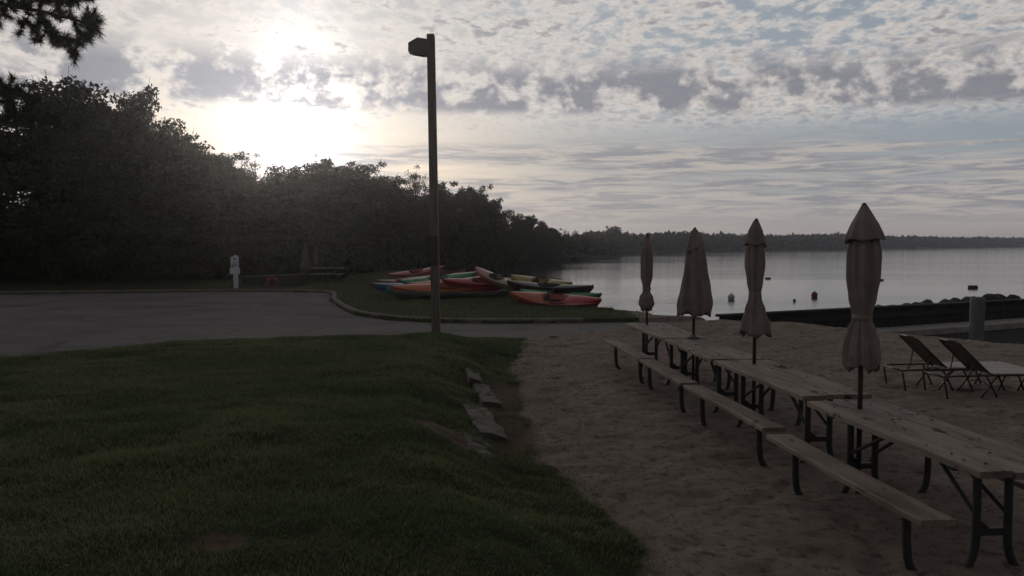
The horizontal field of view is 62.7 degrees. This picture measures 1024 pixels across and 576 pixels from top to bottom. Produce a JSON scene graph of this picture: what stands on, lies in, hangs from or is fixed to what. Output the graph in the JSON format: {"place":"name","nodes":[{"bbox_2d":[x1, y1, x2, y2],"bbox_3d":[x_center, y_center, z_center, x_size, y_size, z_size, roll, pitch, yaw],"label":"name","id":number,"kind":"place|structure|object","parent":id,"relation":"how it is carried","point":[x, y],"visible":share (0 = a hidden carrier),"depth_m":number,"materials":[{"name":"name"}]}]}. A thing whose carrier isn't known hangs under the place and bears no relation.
{"place":"outdoors","nodes":[
{"label":"outdoors","id":0,"kind":"place"},
{"bbox_2d":[0,292,687,356],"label":"road","id":1,"kind":"structure","parent":0,"point":[34,324],"depth_m":23.34,"materials":[{"name":"grey asphalt"}]},
{"bbox_2d":[0,247,1023,575],"bbox_3d":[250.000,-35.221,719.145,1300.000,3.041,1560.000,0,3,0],"label":"ground","id":2,"kind":"structure","parent":0,"point":[626,429],"depth_m":7.71,"materials":[{"name":"green plant"}]},
{"bbox_2d":[0,109,68,256],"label":"leafy tree","id":3,"kind":"object","parent":2,"relation":"on","point":[13,216],"visible":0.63,"depth_m":42.06,"materials":[{"name":"green plant"}]},
{"bbox_2d":[0,0,107,134],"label":"pine tree","id":4,"kind":"object","parent":2,"relation":"on","point":[29,116],"visible":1,"depth_m":18.45,"materials":[{"name":"green plant"}]},
{"bbox_2d":[3,66,132,277],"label":"leafy tree","id":5,"kind":"object","parent":2,"relation":"on","point":[78,115],"visible":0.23,"depth_m":44.60,"materials":[{"name":"green plant"}]},
{"bbox_2d":[0,129,205,281],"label":"leafy tree","id":6,"kind":"object","parent":2,"relation":"on","point":[89,175],"visible":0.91,"depth_m":41.53,"materials":[{"name":"green plant"}]},
{"bbox_2d":[84,79,186,219],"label":"leafy tree","id":7,"kind":"object","parent":2,"relation":"on","point":[135,116],"visible":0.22,"depth_m":46.88,"materials":[{"name":"green plant"}]},
{"bbox_2d":[144,109,158,156],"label":"leafy tree","id":8,"kind":"object","parent":2,"relation":"on","point":[151,129],"visible":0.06,"depth_m":48.36,"materials":[{"name":"green plant"}]},
{"bbox_2d":[89,148,235,277],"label":"leafy tree","id":9,"kind":"object","parent":2,"relation":"on","point":[179,178],"visible":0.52,"depth_m":44.91,"materials":[{"name":"green plant"}]},
{"bbox_2d":[128,130,249,255],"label":"leafy tree","id":10,"kind":"object","parent":2,"relation":"on","point":[189,153],"visible":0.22,"depth_m":49.02,"materials":[{"name":"green plant"}]},
{"bbox_2d":[188,232,250,278],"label":"leafy shrub","id":11,"kind":"object","parent":2,"relation":"on","point":[205,264],"visible":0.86,"depth_m":44.98,"materials":[{"name":"green plant"}]},
{"bbox_2d":[184,141,257,253],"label":"leafy tree","id":12,"kind":"object","parent":2,"relation":"on","point":[229,168],"visible":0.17,"depth_m":52.41,"materials":[{"name":"green plant"}]},
{"bbox_2d":[207,224,253,276],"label":"leafy shrub","id":13,"kind":"object","parent":2,"relation":"on","point":[230,233],"visible":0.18,"depth_m":46.58,"materials":[{"name":"green plant"}]},
{"bbox_2d":[230,255,239,287],"bbox_3d":[-12.834,-0.562,39.019,0.457,1.951,0.250,0,3,0],"label":"white sign","id":14,"kind":"object","parent":2,"relation":"on","point":[235,270],"visible":0.94,"depth_m":38.88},
{"bbox_2d":[9,238,474,268],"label":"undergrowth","id":15,"kind":"object","parent":2,"relation":"on","point":[65,268],"visible":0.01,"depth_m":58.30,"materials":[{"name":"green plant"}]},
{"bbox_2d":[225,166,263,241],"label":"leafy tree","id":16,"kind":"object","parent":2,"relation":"on","point":[250,182],"visible":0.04,"depth_m":56.12,"materials":[{"name":"green plant"}]},
{"bbox_2d":[225,243,280,276],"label":"leafy shrub","id":17,"kind":"object","parent":2,"relation":"on","point":[256,263],"visible":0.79,"depth_m":46.12,"materials":[{"name":"green plant"}]},
{"bbox_2d":[238,153,274,183],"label":"leafy tree","id":18,"kind":"object","parent":2,"relation":"on","point":[254,165],"visible":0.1,"depth_m":65.41,"materials":[{"name":"green plant"}]},
{"bbox_2d":[241,273,303,285],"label":"board fence","id":19,"kind":"object","parent":2,"relation":"on","point":[291,279],"visible":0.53,"depth_m":40.52,"materials":[{"name":"brown wood"}]},
{"bbox_2d":[265,276,278,285],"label":"life ring","id":20,"kind":"object","parent":19,"relation":"hanging from","point":[268,279],"visible":0.81,"depth_m":40.36,"materials":[{"name":"red plastic"}]},
{"bbox_2d":[222,172,331,251],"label":"leafy tree","id":21,"kind":"object","parent":2,"relation":"on","point":[275,199],"visible":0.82,"depth_m":53.38,"materials":[{"name":"green plant"}]},
{"bbox_2d":[0,289,583,322],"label":"kerb","id":22,"kind":"structure","parent":2,"relation":"on","point":[335,300],"depth_m":36.12,"materials":[{"name":"concrete"}]},
{"bbox_2d":[265,233,320,275],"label":"leafy shrub","id":23,"kind":"object","parent":2,"relation":"on","point":[282,261],"visible":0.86,"depth_m":46.50,"materials":[{"name":"green plant"}]},
{"bbox_2d":[267,163,324,246],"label":"leafy tree","id":24,"kind":"object","parent":2,"relation":"on","point":[295,172],"visible":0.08,"depth_m":59.14,"materials":[{"name":"green plant"}]},
{"bbox_2d":[300,243,310,283],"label":"folded umbrella","id":25,"kind":"object","parent":2,"relation":"on","point":[305,265],"visible":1,"depth_m":41.88,"materials":[{"name":"fabric"}]},
{"bbox_2d":[313,246,318,280],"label":"folded umbrella","id":26,"kind":"object","parent":2,"relation":"on","point":[315,260],"visible":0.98,"depth_m":43.91,"materials":[{"name":"fabric"}]},
{"bbox_2d":[290,226,349,272],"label":"leafy shrub","id":27,"kind":"object","parent":2,"relation":"on","point":[326,243],"visible":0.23,"depth_m":48.41,"materials":[{"name":"green plant"}]},
{"bbox_2d":[304,267,343,282],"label":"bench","id":28,"kind":"object","parent":2,"relation":"on","point":[336,274],"visible":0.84,"depth_m":42.66,"materials":[{"name":"brown wood"}]},
{"bbox_2d":[299,157,370,250],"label":"leafy tree","id":29,"kind":"object","parent":2,"relation":"on","point":[331,183],"visible":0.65,"depth_m":58.95,"materials":[{"name":"green plant"}]},
{"bbox_2d":[310,242,370,279],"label":"leafy shrub","id":30,"kind":"object","parent":2,"relation":"on","point":[350,264],"visible":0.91,"depth_m":45.62,"materials":[{"name":"green plant"}]},
{"bbox_2d":[338,160,389,255],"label":"leafy tree","id":31,"kind":"object","parent":2,"relation":"on","point":[362,181],"visible":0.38,"depth_m":65.02,"materials":[{"name":"green plant"}]},
{"bbox_2d":[0,331,745,575],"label":"lawn grass","id":32,"kind":"structure","parent":2,"relation":"on","point":[271,365],"depth_m":7.05,"materials":[{"name":"green plant"}]},
{"bbox_2d":[375,279,398,282],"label":"kayak","id":33,"kind":"object","parent":2,"relation":"on","point":[385,281],"visible":0.15,"depth_m":35.10,"materials":[{"name":"paint"}]},
{"bbox_2d":[346,174,429,259],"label":"leafy tree","id":34,"kind":"object","parent":2,"relation":"on","point":[400,214],"visible":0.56,"depth_m":66.71,"materials":[{"name":"green plant"}]},
{"bbox_2d":[386,286,395,294],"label":"kayak","id":35,"kind":"object","parent":2,"relation":"on","point":[389,290],"visible":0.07,"depth_m":32.20,"materials":[{"name":"paint"}]},
{"bbox_2d":[371,281,411,290],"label":"kayak","id":36,"kind":"object","parent":2,"relation":"on","point":[380,286],"visible":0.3,"depth_m":33.54,"materials":[{"name":"paint"}]},
{"bbox_2d":[399,165,428,255],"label":"leafy tree","id":37,"kind":"object","parent":2,"relation":"on","point":[415,183],"visible":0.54,"depth_m":75.38,"materials":[{"name":"green plant"}]},
{"bbox_2d":[387,265,443,277],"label":"kayak","id":38,"kind":"object","parent":2,"relation":"on","point":[420,271],"visible":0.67,"depth_m":38.29,"materials":[{"name":"paint"}]},
{"bbox_2d":[181,274,657,317],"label":"bank grass","id":39,"kind":"structure","parent":2,"relation":"on","point":[450,311],"depth_m":27.49,"materials":[{"name":"green plant"}]},
{"bbox_2d":[398,247,445,269],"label":"leafy shrub","id":40,"kind":"object","parent":2,"relation":"on","point":[421,263],"visible":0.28,"depth_m":63.36,"materials":[{"name":"green plant"}]},
{"bbox_2d":[408,34,440,332],"bbox_3d":[-1.929,-2.014,18.619,0.666,7.110,0.320,0,3,0],"label":"lamp post","id":41,"kind":"object","parent":2,"relation":"on","point":[421,47],"visible":0.99,"depth_m":18.51,"materials":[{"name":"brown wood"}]},
{"bbox_2d":[391,267,465,279],"bbox_3d":[-3.647,-0.526,36.998,3.332,0.457,0.832,-6,10,-14],"label":"canoe","id":42,"kind":"object","parent":2,"relation":"on","point":[461,270],"visible":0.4,"depth_m":37.14,"materials":[{"name":"paint"}]},
{"bbox_2d":[396,271,477,281],"bbox_3d":[-2.851,-0.422,34.972,3.904,0.363,0.640,-6,21,-12],"label":"kayak","id":43,"kind":"object","parent":2,"relation":"on","point":[397,280],"visible":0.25,"depth_m":34.76,"materials":[{"name":"paint"}]},
{"bbox_2d":[399,272,476,282],"bbox_3d":[-3.002,-0.341,34.507,3.263,0.418,0.680,-7,24,-12],"label":"kayak","id":44,"kind":"object","parent":2,"relation":"on","point":[460,275],"visible":0.48,"depth_m":34.50,"materials":[{"name":"paint"}]},
{"bbox_2d":[406,181,480,266],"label":"leafy tree","id":45,"kind":"object","parent":2,"relation":"on","point":[450,207],"visible":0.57,"depth_m":78.67,"materials":[{"name":"green plant"}]},
{"bbox_2d":[390,282,502,291],"bbox_3d":[-2.356,0.000,31.901,4.505,0.461,0.700,-2,27,-6],"label":"kayak","id":46,"kind":"object","parent":2,"relation":"on","point":[424,287],"visible":0.48,"depth_m":31.65,"materials":[{"name":"paint"}]},
{"bbox_2d":[442,277,511,287],"bbox_3d":[-1.156,-0.227,31.979,3.108,0.385,0.660,-1,20,-15],"label":"kayak","id":47,"kind":"object","parent":46,"relation":"on","point":[473,282],"visible":0.69,"depth_m":31.64,"materials":[{"name":"paint"}]},
{"bbox_2d":[395,291,508,298],"bbox_3d":[-2.215,0.286,31.157,4.212,0.384,0.812,0,-11,-4],"label":"canoe","id":48,"kind":"object","parent":2,"relation":"on","point":[419,295],"visible":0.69,"depth_m":30.87,"materials":[{"name":"plastic"}]},
{"bbox_2d":[407,274,501,283],"bbox_3d":[-2.247,-0.228,33.177,3.753,0.385,0.660,-5,21,-6],"label":"kayak","id":49,"kind":"object","parent":2,"relation":"on","point":[421,282],"visible":0.2,"depth_m":33.04,"materials":[{"name":"paint"}]},
{"bbox_2d":[442,252,477,271],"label":"leafy shrub","id":50,"kind":"object","parent":2,"relation":"on","point":[451,262],"visible":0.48,"depth_m":73.31,"materials":[{"name":"green plant"}]},
{"bbox_2d":[464,367,482,385],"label":"concrete slab","id":51,"kind":"structure","parent":2,"relation":"on","point":[472,377],"depth_m":12.73,"materials":[{"name":"grey concrete"}]},
{"bbox_2d":[461,430,492,459],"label":"concrete slab","id":52,"kind":"structure","parent":2,"relation":"on","point":[473,445],"depth_m":8.41,"materials":[{"name":"grey concrete"}]},
{"bbox_2d":[453,184,503,259],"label":"leafy tree","id":53,"kind":"object","parent":2,"relation":"on","point":[481,207],"visible":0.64,"depth_m":88.68,"materials":[{"name":"green plant"}]},
{"bbox_2d":[466,250,502,270],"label":"leafy shrub","id":54,"kind":"object","parent":2,"relation":"on","point":[484,261],"visible":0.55,"depth_m":86.76,"materials":[{"name":"green plant"}]},
{"bbox_2d":[462,404,507,443],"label":"concrete slab","id":55,"kind":"structure","parent":2,"relation":"on","point":[491,429],"depth_m":9.62,"materials":[{"name":"grey concrete"}]},
{"bbox_2d":[472,383,501,407],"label":"concrete slab","id":56,"kind":"structure","parent":2,"relation":"on","point":[485,400],"depth_m":11.45,"materials":[{"name":"grey concrete"}]},
{"bbox_2d":[475,265,515,290],"bbox_3d":[-0.577,-0.334,31.778,0.580,0.385,3.075,-12,22,-33],"label":"kayak","id":57,"kind":"object","parent":2,"relation":"on","point":[493,278],"visible":0.86,"depth_m":31.86,"materials":[{"name":"paint"}]},
{"bbox_2d":[478,199,519,264],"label":"leafy tree","id":58,"kind":"object","parent":2,"relation":"on","point":[497,206],"visible":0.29,"depth_m":97.09,"materials":[{"name":"green plant"}]},
{"bbox_2d":[500,210,522,249],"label":"leafy tree","id":59,"kind":"object","parent":2,"relation":"on","point":[507,236],"visible":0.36,"depth_m":105.63,"materials":[{"name":"green plant"}]},
{"bbox_2d":[504,214,535,263],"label":"leafy tree","id":60,"kind":"object","parent":2,"relation":"on","point":[520,250],"visible":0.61,"depth_m":113.30,"materials":[{"name":"green plant"}]},
{"bbox_2d":[517,213,543,256],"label":"leafy tree","id":61,"kind":"object","parent":2,"relation":"on","point":[532,223],"visible":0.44,"depth_m":118.21,"materials":[{"name":"green plant"}]},
{"bbox_2d":[510,274,572,284],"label":"kayak","id":62,"kind":"object","parent":2,"relation":"on","point":[537,279],"visible":0.45,"depth_m":30.25,"materials":[{"name":"paint"}]},
{"bbox_2d":[533,222,558,261],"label":"leafy tree","id":63,"kind":"object","parent":2,"relation":"on","point":[546,239],"visible":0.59,"depth_m":123.05,"materials":[{"name":"green plant"}]},
{"bbox_2d":[507,280,593,293],"bbox_3d":[1.305,-0.015,29.267,3.264,0.450,0.720,4,10,24],"label":"kayak","id":64,"kind":"object","parent":2,"relation":"on","point":[559,288],"visible":0.78,"depth_m":28.99,"materials":[{"name":"paint"}]},
{"bbox_2d":[509,291,601,303],"bbox_3d":[1.424,0.394,27.823,3.161,0.450,0.740,4,27,17],"label":"kayak","id":65,"kind":"object","parent":2,"relation":"on","point":[543,297],"visible":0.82,"depth_m":27.80,"materials":[{"name":"paint"}]},
{"bbox_2d":[547,227,568,257],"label":"leafy tree","id":66,"kind":"object","parent":2,"relation":"on","point":[556,234],"visible":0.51,"depth_m":130.11,"materials":[{"name":"green plant"}]},
{"bbox_2d":[518,298,598,306],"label":"kayak","id":67,"kind":"object","parent":2,"relation":"on","point":[590,304],"visible":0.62,"depth_m":27.40,"materials":[{"name":"paint"}]},
{"bbox_2d":[519,289,601,297],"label":"kayak","id":68,"kind":"object","parent":2,"relation":"on","point":[596,295],"visible":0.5,"depth_m":28.44,"materials":[{"name":"paint"}]},
{"bbox_2d":[503,233,621,254],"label":"distant trees","id":69,"kind":"object","parent":2,"relation":"on","point":[597,244],"visible":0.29,"depth_m":181.81,"materials":[{"name":"green plant"}]},
{"bbox_2d":[605,226,629,247],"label":"leafy tree","id":70,"kind":"object","parent":2,"relation":"on","point":[615,230],"visible":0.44,"depth_m":244.15,"materials":[{"name":"green plant"}]},
{"bbox_2d":[638,233,653,366],"bbox_3d":[2.389,0.240,14.924,0.283,2.432,0.267,0,3,0],"label":"folded umbrella","id":71,"kind":"object","parent":2,"relation":"on","point":[646,302],"visible":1,"depth_m":14.85,"materials":[{"name":"fabric"}]},
{"bbox_2d":[605,323,716,384],"bbox_3d":[2.539,1.118,14.088,1.477,0.843,2.431,0,3,-6],"label":"picnic table","id":72,"kind":"object","parent":2,"relation":"on","point":[656,332],"visible":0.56,"depth_m":13.81,"materials":[{"name":"brown wood"}]},
{"bbox_2d":[677,227,712,379],"bbox_3d":[2.789,0.317,12.903,0.493,2.494,0.483,-1,3,-15],"label":"folded umbrella","id":73,"kind":"object","parent":2,"relation":"on","point":[695,300],"visible":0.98,"depth_m":12.74,"materials":[{"name":"fabric"}]},
{"bbox_2d":[637,338,775,412],"bbox_3d":[2.754,1.246,11.848,1.478,0.844,2.427,0,3,-5],"label":"picnic table","id":74,"kind":"object","parent":2,"relation":"on","point":[708,350],"visible":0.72,"depth_m":11.39,"materials":[{"name":"brown wood"}]},
{"bbox_2d":[652,324,1023,463],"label":"table leaves","id":75,"kind":"object","parent":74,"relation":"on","point":[951,453],"visible":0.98,"depth_m":7.05,"materials":[{"name":"brown plant"}]},
{"bbox_2d":[583,230,848,250],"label":"shore woods","id":76,"kind":"object","parent":2,"relation":"on","point":[668,240],"visible":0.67,"depth_m":326.58,"materials":[{"name":"green plant"}]},
{"bbox_2d":[480,346,1023,575],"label":"fallen leaves","id":77,"kind":"object","parent":2,"relation":"on","point":[665,456],"visible":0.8,"depth_m":8.40,"materials":[{"name":"brown plant"}]},
{"bbox_2d":[740,218,771,427],"bbox_3d":[2.929,0.440,10.079,0.395,2.548,0.358,-3,4,-44],"label":"folded umbrella","id":78,"kind":"object","parent":2,"relation":"on","point":[755,323],"visible":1,"depth_m":9.98,"materials":[{"name":"fabric"}]},
{"bbox_2d":[683,360,879,465],"bbox_3d":[2.983,1.375,9.271,1.477,0.842,2.440,0,3,-6],"label":"picnic table","id":79,"kind":"object","parent":2,"relation":"on","point":[802,389],"visible":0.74,"depth_m":8.80,"materials":[{"name":"brown wood"}]},
{"bbox_2d":[841,203,884,493],"bbox_3d":[3.059,0.558,7.362,0.332,2.601,0.365,0,3,0],"label":"folded umbrella","id":80,"kind":"object","parent":2,"relation":"on","point":[861,348],"visible":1,"depth_m":7.24,"materials":[{"name":"fabric"}]},
{"bbox_2d":[715,299,1023,327],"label":"seawall","id":81,"kind":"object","parent":2,"relation":"on","point":[912,314],"visible":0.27,"depth_m":25.75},
{"bbox_2d":[766,400,1023,569],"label":"picnic table","id":82,"kind":"object","parent":2,"relation":"on","point":[1005,464],"visible":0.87,"depth_m":6.10,"materials":[{"name":"brown wood"}]},
{"bbox_2d":[831,231,1023,247],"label":"distant shore woods","id":83,"kind":"object","parent":2,"relation":"on","point":[908,241],"visible":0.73,"depth_m":555.01,"materials":[{"name":"green plant"}]},
{"bbox_2d":[883,334,1020,390],"bbox_3d":[6.730,1.126,12.826,1.886,0.819,0.629,0,3,-2],"label":"strap lounger","id":84,"kind":"object","parent":2,"relation":"on","point":[922,351],"visible":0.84,"depth_m":12.78,"materials":[{"name":"paint"}]},
{"bbox_2d":[922,338,1023,398],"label":"strap lounger","id":85,"kind":"object","parent":2,"relation":"on","point":[964,356],"visible":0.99,"depth_m":12.18,"materials":[{"name":"paint"}]},
{"bbox_2d":[969,297,985,340],"bbox_3d":[12.782,1.012,23.084,0.384,1.521,0.383,0,3,0],"label":"piling","id":86,"kind":"object","parent":2,"relation":"on","point":[977,319],"visible":0.88,"depth_m":22.93,"materials":[{"name":"grey wood"}]},
{"bbox_3d":[13.959,1.065,27.993,1.132,0.885,0.835,2,4,38],"label":"boulder","id":87,"kind":"object","parent":2,"relation":"on","visible":0},
{"bbox_2d":[938,299,951,302],"bbox_3d":[14.332,0.575,27.725,0.438,0.455,0.568,4,-15,-34],"label":"boulder","id":88,"kind":"object","parent":87,"relation":"on","point":[944,300],"visible":0.2,"depth_m":27.65,"materials":[{"name":"grey stone"}]},
{"bbox_3d":[14.916,0.996,28.495,1.132,0.885,0.835,0,3,9],"label":"boulder","id":89,"kind":"object","parent":2,"relation":"on","visible":0},
{"bbox_2d":[950,297,961,301],"bbox_3d":[14.980,0.553,28.304,0.478,0.418,0.395,0,14,-29],"label":"boulder","id":90,"kind":"object","parent":89,"relation":"on","point":[956,299],"visible":0.29,"depth_m":28.20,"materials":[{"name":"grey stone"}]},
{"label":"boulder","id":91,"kind":"object","parent":2,"relation":"on","visible":0},
{"bbox_2d":[961,296,970,301],"bbox_3d":[15.433,0.528,28.242,0.711,0.486,0.502,9,-9,-5],"label":"boulder","id":92,"kind":"object","parent":91,"relation":"on","point":[965,298],"visible":0.2,"depth_m":28.13,"materials":[{"name":"grey stone"}]},
{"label":"boulder","id":93,"kind":"object","parent":2,"relation":"on","visible":0},
{"bbox_2d":[982,293,995,299],"bbox_3d":[16.365,0.383,28.835,0.579,0.413,0.452,14,-1,-40],"label":"boulder","id":94,"kind":"object","parent":93,"relation":"on","point":[990,296],"visible":0.42,"depth_m":28.64,"materials":[{"name":"grey stone"}]},
{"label":"boulder","id":95,"kind":"object","parent":2,"relation":"on","visible":0},
{"bbox_2d":[997,294,1007,299],"bbox_3d":[16.845,0.446,29.057,0.491,0.476,0.695,-11,12,5],"label":"boulder","id":96,"kind":"object","parent":95,"relation":"on","point":[1002,297],"visible":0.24,"depth_m":28.91,"materials":[{"name":"grey stone"}]},
{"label":"boulder","id":97,"kind":"object","parent":2,"relation":"on","visible":0},
{"bbox_2d":[1007,294,1020,298],"bbox_3d":[17.467,0.450,29.329,0.452,0.452,0.570,-2,3,-29],"label":"boulder","id":98,"kind":"object","parent":97,"relation":"on","point":[1012,296],"visible":0.24,"depth_m":29.20,"materials":[{"name":"grey stone"}]},
{"bbox_2d":[0,0,1023,237],"label":"sky","id":99,"kind":"structure","parent":0,"point":[636,116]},
{"bbox_2d":[468,247,1023,319],"bbox_3d":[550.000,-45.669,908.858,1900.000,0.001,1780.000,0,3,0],"label":"water","id":100,"kind":"structure","parent":0,"point":[912,275],"depth_m":70.73,"materials":[{"name":"grey liquid"}]},
{"bbox_2d":[728,293,734,298],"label":"mooring buoy","id":101,"kind":"object","parent":100,"relation":"on","point":[731,296],"visible":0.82,"depth_m":41.93,"materials":[{"name":"white plastic"}]},
{"bbox_2d":[811,291,817,296],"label":"mooring buoy","id":102,"kind":"object","parent":100,"relation":"on","point":[814,294],"visible":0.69,"depth_m":43.83,"materials":[{"name":"plastic"}]},
{"bbox_2d":[876,318,1023,335],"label":"path","id":103,"kind":"structure","parent":0,"point":[947,328],"depth_m":25.45,"materials":[{"name":"concrete"}]}
]}

